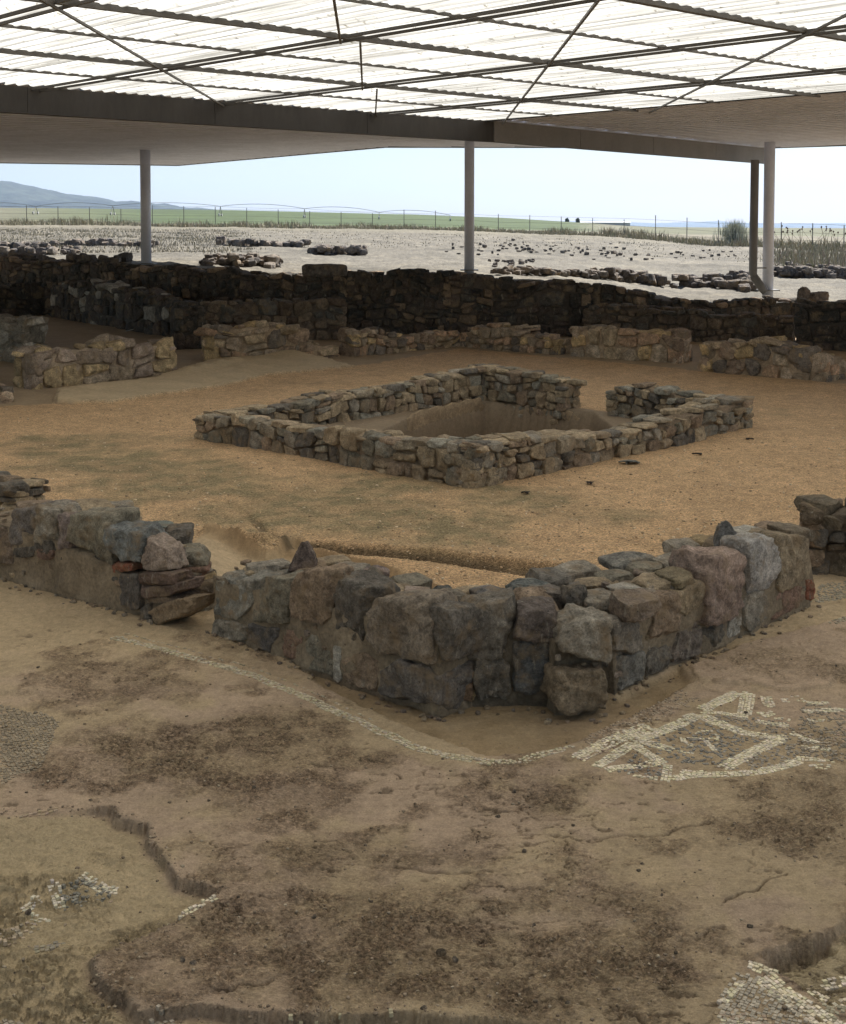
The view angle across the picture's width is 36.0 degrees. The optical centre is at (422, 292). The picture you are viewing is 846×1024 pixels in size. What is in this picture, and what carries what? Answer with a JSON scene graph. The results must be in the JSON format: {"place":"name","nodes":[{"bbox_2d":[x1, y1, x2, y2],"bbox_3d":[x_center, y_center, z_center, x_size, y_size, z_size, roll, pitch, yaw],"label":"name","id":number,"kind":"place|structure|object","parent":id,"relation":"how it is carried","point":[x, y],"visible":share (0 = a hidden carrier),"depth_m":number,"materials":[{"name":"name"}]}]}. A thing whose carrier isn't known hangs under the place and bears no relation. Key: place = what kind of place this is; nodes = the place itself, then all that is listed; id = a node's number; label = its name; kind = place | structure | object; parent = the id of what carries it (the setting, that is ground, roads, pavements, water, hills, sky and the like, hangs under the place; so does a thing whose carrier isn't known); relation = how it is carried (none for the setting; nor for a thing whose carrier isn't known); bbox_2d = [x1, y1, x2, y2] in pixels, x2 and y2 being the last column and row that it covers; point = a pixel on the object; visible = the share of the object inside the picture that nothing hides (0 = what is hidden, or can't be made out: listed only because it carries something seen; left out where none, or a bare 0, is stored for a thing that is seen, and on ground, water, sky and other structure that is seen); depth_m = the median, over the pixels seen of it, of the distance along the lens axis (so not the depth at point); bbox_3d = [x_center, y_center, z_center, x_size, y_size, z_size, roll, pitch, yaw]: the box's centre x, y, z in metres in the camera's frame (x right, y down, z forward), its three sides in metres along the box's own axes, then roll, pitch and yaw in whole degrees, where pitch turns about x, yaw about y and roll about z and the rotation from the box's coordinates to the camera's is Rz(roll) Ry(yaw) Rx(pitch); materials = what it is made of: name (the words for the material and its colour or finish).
{"place":"outdoors","nodes":[
{"label":"outdoors","id":0,"kind":"place"},
{"bbox_2d":[0,181,213,209],"bbox_3d":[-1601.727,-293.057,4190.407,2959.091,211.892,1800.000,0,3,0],"label":"hill","id":1,"kind":"structure","parent":0,"point":[11,193],"depth_m":3942.06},
{"bbox_2d":[0,408,844,584],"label":"loose gravel","id":2,"kind":"structure","parent":0,"point":[489,548],"depth_m":12.14,"materials":[{"name":"brown gravel"}]},
{"bbox_2d":[0,265,845,1023],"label":"dirt ground","id":3,"kind":"structure","parent":0,"point":[612,815],"depth_m":5.57,"materials":[{"name":"brown soil"}]},
{"bbox_2d":[0,1019,23,1023],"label":"floor mosaic","id":4,"kind":"object","parent":3,"relation":"on","point":[3,1021],"visible":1,"depth_m":4.28},
{"bbox_2d":[0,921,38,946],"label":"floor mosaic","id":5,"kind":"object","parent":3,"relation":"on","point":[16,929],"visible":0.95,"depth_m":4.82},
{"bbox_2d":[0,313,48,362],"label":"rubble wall","id":6,"kind":"structure","parent":3,"relation":"on","point":[23,330],"depth_m":24.62,"materials":[{"name":"grey stone"}]},
{"bbox_2d":[0,471,50,511],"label":"rubble wall","id":7,"kind":"structure","parent":3,"relation":"on","point":[14,489],"depth_m":10.92,"materials":[{"name":"stone"}]},
{"bbox_2d":[25,909,31,915],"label":"pebble","id":8,"kind":"object","parent":3,"relation":"on","point":[28,912],"visible":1,"depth_m":4.95,"materials":[{"name":"stone"}]},
{"bbox_2d":[0,704,59,783],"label":"floor mosaic","id":9,"kind":"object","parent":3,"relation":"on","point":[11,738],"visible":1,"depth_m":6.55},
{"bbox_2d":[20,895,50,922],"bbox_3d":[-1.491,2.376,5.002,0.092,0.040,0.211,-2,3,-30],"label":"floor mosaic","id":10,"kind":"object","parent":3,"relation":"on","point":[23,909],"visible":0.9,"depth_m":5.02},
{"bbox_2d":[19,807,57,817],"bbox_3d":[-1.694,2.301,5.746,0.166,0.026,0.032,-1,3,-21],"label":"floor mosaic","id":11,"kind":"object","parent":3,"relation":"on","point":[43,812],"visible":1,"depth_m":5.75},
{"bbox_2d":[34,941,65,953],"bbox_3d":[-1.360,2.390,4.750,0.114,0.027,0.048,-1,3,-21],"label":"floor mosaic","id":12,"kind":"object","parent":3,"relation":"on","point":[51,947],"visible":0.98,"depth_m":4.74},
{"bbox_2d":[47,872,118,910],"bbox_3d":[-1.350,2.367,5.159,0.275,0.046,0.242,-2,4,-34],"label":"floor mosaic","id":13,"kind":"object","parent":3,"relation":"on","point":[55,899],"visible":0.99,"depth_m":5.14},
{"bbox_2d":[11,333,176,389],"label":"rubble wall","id":14,"kind":"structure","parent":3,"relation":"on","point":[107,357],"depth_m":21.34,"materials":[{"name":"brown stone"}]},
{"bbox_2d":[0,498,216,625],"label":"rubble wall","id":15,"kind":"structure","parent":3,"relation":"on","point":[121,555],"depth_m":8.85,"materials":[{"name":"stone"}]},
{"bbox_2d":[50,278,202,336],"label":"room wall","id":16,"kind":"structure","parent":3,"relation":"on","point":[119,304],"depth_m":32.54,"materials":[{"name":"grey stone"}]},
{"bbox_2d":[148,1004,174,1023],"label":"floor mosaic","id":17,"kind":"object","parent":3,"relation":"on","point":[161,1013],"visible":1,"depth_m":4.31},
{"bbox_2d":[169,305,205,349],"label":"stone pier","id":18,"kind":"structure","parent":3,"relation":"on","point":[186,322],"depth_m":27.09,"materials":[{"name":"brown stone"}]},
{"bbox_2d":[167,894,217,924],"bbox_3d":[-0.893,2.367,4.935,0.274,0.074,0.034,-3,4,-45],"label":"floor mosaic","id":19,"kind":"object","parent":3,"relation":"on","point":[185,911],"visible":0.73,"depth_m":4.96},
{"bbox_2d":[193,320,338,360],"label":"rubble wall","id":20,"kind":"structure","parent":3,"relation":"on","point":[255,337],"depth_m":24.77,"materials":[{"name":"brown stone"}]},
{"bbox_2d":[200,297,347,339],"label":"room wall","id":21,"kind":"structure","parent":3,"relation":"on","point":[322,319],"depth_m":29.12,"materials":[{"name":"brown stone"}]},
{"bbox_2d":[302,264,347,276],"bbox_3d":[-2.211,-0.495,29.262,1.039,0.292,0.423,0,3,0],"label":"block stone","id":22,"kind":"object","parent":21,"relation":"on","point":[320,270],"visible":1,"depth_m":29.08,"materials":[{"name":"grey stone"}]},
{"bbox_2d":[110,633,574,765],"bbox_3d":[-0.703,2.226,7.169,3.186,0.057,0.514,2,4,33],"label":"floor mosaic","id":23,"kind":"object","parent":3,"relation":"on","point":[366,725],"visible":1,"depth_m":6.96},
{"bbox_2d":[289,1008,397,1023],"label":"floor mosaic","id":24,"kind":"object","parent":3,"relation":"on","point":[340,1015],"visible":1,"depth_m":4.30},
{"bbox_2d":[0,639,845,1023],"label":"loose crumbs","id":25,"kind":"object","parent":3,"relation":"on","point":[784,1007],"visible":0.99,"depth_m":4.83,"materials":[{"name":"brown soil"}]},
{"bbox_2d":[436,948,445,956],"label":"clod","id":26,"kind":"object","parent":3,"relation":"on","point":[440,952],"visible":1,"depth_m":4.63,"materials":[{"name":"soil"}]},
{"bbox_2d":[452,956,457,962],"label":"pebble","id":27,"kind":"object","parent":3,"relation":"on","point":[455,959],"visible":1,"depth_m":4.62,"materials":[{"name":"stone"}]},
{"bbox_2d":[205,520,820,724],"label":"rubble wall","id":28,"kind":"structure","parent":3,"relation":"on","point":[574,637],"depth_m":7.41,"materials":[{"name":"stone"}]},
{"bbox_2d":[279,563,290,569],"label":"loose stone","id":29,"kind":"object","parent":28,"relation":"on","point":[284,567],"visible":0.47,"depth_m":8.20,"materials":[{"name":"grey stone"}]},
{"bbox_2d":[288,541,317,570],"bbox_3d":[-0.750,1.658,8.204,0.188,0.182,0.151,0,3,0],"label":"loose stone","id":30,"kind":"object","parent":28,"relation":"on","point":[305,556],"visible":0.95,"depth_m":8.16,"materials":[{"name":"grey stone"}]},
{"bbox_2d":[363,565,389,575],"bbox_3d":[-0.297,1.738,8.103,0.177,0.075,0.126,-1,3,-10],"label":"loose stone","id":31,"kind":"object","parent":28,"relation":"on","point":[385,571],"visible":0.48,"depth_m":8.07,"materials":[{"name":"beige stone"}]},
{"bbox_2d":[433,585,451,588],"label":"loose stone","id":32,"kind":"object","parent":28,"relation":"on","point":[441,586],"visible":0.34,"depth_m":7.70,"materials":[{"name":"grey stone"}]},
{"bbox_2d":[505,577,549,589],"bbox_3d":[0.619,1.747,7.629,0.273,0.124,0.201,-1,3,-16],"label":"loose stone","id":33,"kind":"object","parent":28,"relation":"on","point":[521,582],"visible":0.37,"depth_m":7.61,"materials":[{"name":"grey stone"}]},
{"bbox_2d":[598,551,654,569],"bbox_3d":[1.298,1.720,8.276,0.347,0.113,0.224,-2,3,-28],"label":"loose stone","id":34,"kind":"object","parent":28,"relation":"on","point":[622,560],"visible":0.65,"depth_m":8.23,"materials":[{"name":"grey stone"}]},
{"bbox_2d":[713,520,736,545],"bbox_3d":[1.960,1.563,8.400,0.198,0.192,0.157,0,3,0],"label":"loose stone","id":35,"kind":"object","parent":28,"relation":"on","point":[725,527],"visible":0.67,"depth_m":8.37,"materials":[{"name":"grey stone"}]},
{"bbox_2d":[582,303,794,341],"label":"room wall","id":36,"kind":"structure","parent":3,"relation":"on","point":[703,325],"depth_m":28.69,"materials":[{"name":"stone"}]},
{"bbox_2d":[571,690,845,782],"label":"floor mosaic","id":37,"kind":"object","parent":3,"relation":"on","point":[643,737],"visible":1,"depth_m":6.57},
{"bbox_2d":[715,960,845,1023],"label":"floor mosaic","id":38,"kind":"object","parent":3,"relation":"on","point":[776,991],"visible":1,"depth_m":4.39},
{"bbox_2d":[792,297,845,351],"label":"room wall","id":39,"kind":"structure","parent":3,"relation":"on","point":[821,324],"depth_m":26.70,"materials":[{"name":"brown stone"}]},
{"bbox_2d":[797,286,810,299],"bbox_3d":[8.446,0.060,28.926,0.283,0.384,0.297,0,3,0],"label":"standing stone","id":40,"kind":"object","parent":39,"relation":"on","point":[803,292],"visible":0.69,"depth_m":28.80,"materials":[{"name":"stone"}]},
{"bbox_2d":[810,291,828,301],"bbox_3d":[8.752,0.096,28.816,0.413,0.238,0.307,0,3,0],"label":"standing stone","id":41,"kind":"object","parent":39,"relation":"on","point":[819,296],"visible":0.96,"depth_m":28.69,"materials":[{"name":"stone"}]},
{"bbox_2d":[793,494,845,576],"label":"rubble wall","id":42,"kind":"structure","parent":3,"relation":"on","point":[823,517],"depth_m":9.66,"materials":[{"name":"stone"}]},
{"bbox_2d":[810,581,845,623],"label":"floor mosaic","id":43,"kind":"object","parent":3,"relation":"on","point":[840,596],"visible":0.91,"depth_m":9.12},
{"bbox_2d":[0,349,845,588],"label":"gravel court","id":44,"kind":"object","parent":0,"point":[806,407],"visible":0.67,"depth_m":13.25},
{"bbox_2d":[0,383,13,403],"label":"rubble wall","id":45,"kind":"structure","parent":44,"relation":"on","point":[6,394],"depth_m":19.00,"materials":[{"name":"brown stone"}]},
{"bbox_2d":[337,322,572,356],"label":"rubble wall","id":46,"kind":"structure","parent":44,"relation":"on","point":[499,336],"depth_m":26.51,"materials":[{"name":"brown stone"}]},
{"bbox_2d":[192,363,754,488],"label":"stone pool","id":47,"kind":"structure","parent":44,"relation":"on","point":[665,417],"depth_m":15.50,"materials":[{"name":"stone"}]},
{"bbox_2d":[618,460,639,463],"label":"stone","id":48,"kind":"object","parent":44,"relation":"on","point":[628,461],"visible":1,"depth_m":14.13,"materials":[{"name":"grey stone"}]},
{"bbox_2d":[569,324,692,363],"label":"rubble wall","id":49,"kind":"structure","parent":44,"relation":"on","point":[673,345],"depth_m":24.79,"materials":[{"name":"brown stone"}]},
{"bbox_2d":[698,335,845,381],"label":"rubble wall","id":50,"kind":"structure","parent":44,"relation":"on","point":[783,357],"depth_m":22.15,"materials":[{"name":"brown stone"}]},
{"bbox_2d":[0,225,845,302],"bbox_3d":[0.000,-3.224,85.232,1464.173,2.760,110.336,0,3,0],"label":"ground","id":51,"kind":"structure","parent":0,"point":[431,257],"depth_m":56.12,"materials":[{"name":"beige plant"}]},
{"bbox_2d":[0,277,44,315],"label":"room wall","id":52,"kind":"structure","parent":51,"relation":"on","point":[19,299],"depth_m":36.64,"materials":[{"name":"brown stone"}]},
{"bbox_2d":[0,241,50,248],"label":"ruined wall","id":53,"kind":"structure","parent":51,"relation":"on","point":[36,244],"depth_m":55.71,"materials":[{"name":"grey stone"}]},
{"bbox_2d":[0,245,82,254],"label":"ruined wall","id":54,"kind":"structure","parent":51,"relation":"on","point":[64,250],"depth_m":48.64,"materials":[{"name":"grey stone"}]},
{"bbox_2d":[0,252,132,315],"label":"ruined wall","id":55,"kind":"structure","parent":51,"relation":"on","point":[126,257],"depth_m":36.80,"materials":[{"name":"grey stone"}]},
{"bbox_2d":[49,238,159,246],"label":"ruined wall","id":56,"kind":"structure","parent":51,"relation":"on","point":[96,242],"depth_m":58.11,"materials":[{"name":"grey stone"}]},
{"bbox_2d":[0,227,271,254],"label":"dry grass","id":57,"kind":"structure","parent":51,"relation":"on","point":[83,234],"depth_m":72.07,"materials":[{"name":"beige plant"}]},
{"bbox_2d":[216,236,225,244],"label":"block stone","id":58,"kind":"object","parent":51,"relation":"on","point":[223,238],"visible":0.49,"depth_m":61.33,"materials":[{"name":"grey stone"}]},
{"bbox_2d":[199,252,282,268],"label":"ruined wall","id":59,"kind":"structure","parent":51,"relation":"on","point":[270,261],"depth_m":36.22,"materials":[{"name":"grey stone"}]},
{"bbox_2d":[216,238,310,247],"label":"ruined wall","id":60,"kind":"structure","parent":51,"relation":"on","point":[254,242],"depth_m":59.51,"materials":[{"name":"grey stone"}]},
{"bbox_2d":[307,244,367,255],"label":"ruined wall","id":61,"kind":"structure","parent":51,"relation":"on","point":[330,250],"depth_m":49.13,"materials":[{"name":"grey stone"}]},
{"bbox_2d":[345,303,407,333],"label":"room wall","id":62,"kind":"structure","parent":51,"relation":"on","point":[384,317],"depth_m":30.55,"materials":[{"name":"brown stone"}]},
{"bbox_2d":[0,256,814,336],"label":"retaining wall","id":63,"kind":"structure","parent":51,"relation":"on","point":[450,300],"depth_m":30.56,"materials":[{"name":"stone"}]},
{"bbox_2d":[0,0,845,296],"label":"shelter canopy","id":64,"kind":"object","parent":51,"relation":"on","point":[144,84],"visible":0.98,"depth_m":17.51,"materials":[{"name":"white"}]},
{"bbox_2d":[0,215,845,252],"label":"fence","id":65,"kind":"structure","parent":51,"relation":"on","point":[632,234],"depth_m":115.49,"materials":[{"name":"grey metal"}]},
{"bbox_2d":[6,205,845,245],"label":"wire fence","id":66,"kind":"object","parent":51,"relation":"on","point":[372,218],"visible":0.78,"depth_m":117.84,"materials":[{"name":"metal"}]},
{"bbox_2d":[490,265,599,279],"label":"ruined wall","id":67,"kind":"structure","parent":51,"relation":"on","point":[541,271],"depth_m":33.92,"materials":[{"name":"grey stone"}]},
{"bbox_2d":[590,267,750,288],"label":"ruined wall","id":68,"kind":"structure","parent":51,"relation":"on","point":[618,274],"depth_m":36.66,"materials":[{"name":"grey stone"}]},
{"bbox_2d":[693,277,757,291],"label":"ruined wall","id":69,"kind":"structure","parent":51,"relation":"on","point":[739,285],"depth_m":36.28,"materials":[{"name":"grey stone"}]},
{"bbox_2d":[713,217,748,243],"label":"broom bush","id":70,"kind":"object","parent":51,"relation":"on","point":[734,231],"visible":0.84,"depth_m":94.66,"materials":[{"name":"green plant"}]},
{"bbox_2d":[760,244,845,268],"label":"weeds","id":71,"kind":"object","parent":51,"relation":"on","point":[814,256],"visible":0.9,"depth_m":59.55,"materials":[{"name":"plant"}]},
{"bbox_2d":[774,265,845,278],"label":"ruined wall","id":72,"kind":"structure","parent":51,"relation":"on","point":[809,272],"depth_m":44.64,"materials":[{"name":"grey stone"}]},
{"bbox_2d":[785,261,845,268],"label":"ruined wall","id":73,"kind":"structure","parent":51,"relation":"on","point":[820,265],"depth_m":52.60,"materials":[{"name":"grey stone"}]},
{"bbox_2d":[0,208,845,247],"bbox_3d":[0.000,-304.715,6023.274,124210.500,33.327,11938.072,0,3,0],"label":"field","id":74,"kind":"structure","parent":0,"point":[228,216],"depth_m":257.24,"materials":[{"name":"green plant"}]},
{"bbox_2d":[14,202,450,220],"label":"irrigation machine","id":75,"kind":"object","parent":74,"relation":"on","point":[221,214],"visible":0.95,"depth_m":259.44,"materials":[{"name":"metal"}]},
{"bbox_2d":[580,221,629,225],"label":"farm shed","id":76,"kind":"structure","parent":74,"relation":"on","point":[623,224],"depth_m":426.43,"materials":[{"name":"white metal"}]},
{"bbox_2d":[0,146,845,223],"label":"sky","id":77,"kind":"structure","parent":0,"point":[554,184],"materials":[{"name":"white"}]},
{"bbox_2d":[563,220,845,227],"bbox_3d":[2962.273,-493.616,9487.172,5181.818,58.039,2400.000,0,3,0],"label":"hills","id":78,"kind":"structure","parent":0,"point":[760,225],"depth_m":8838.79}
]}

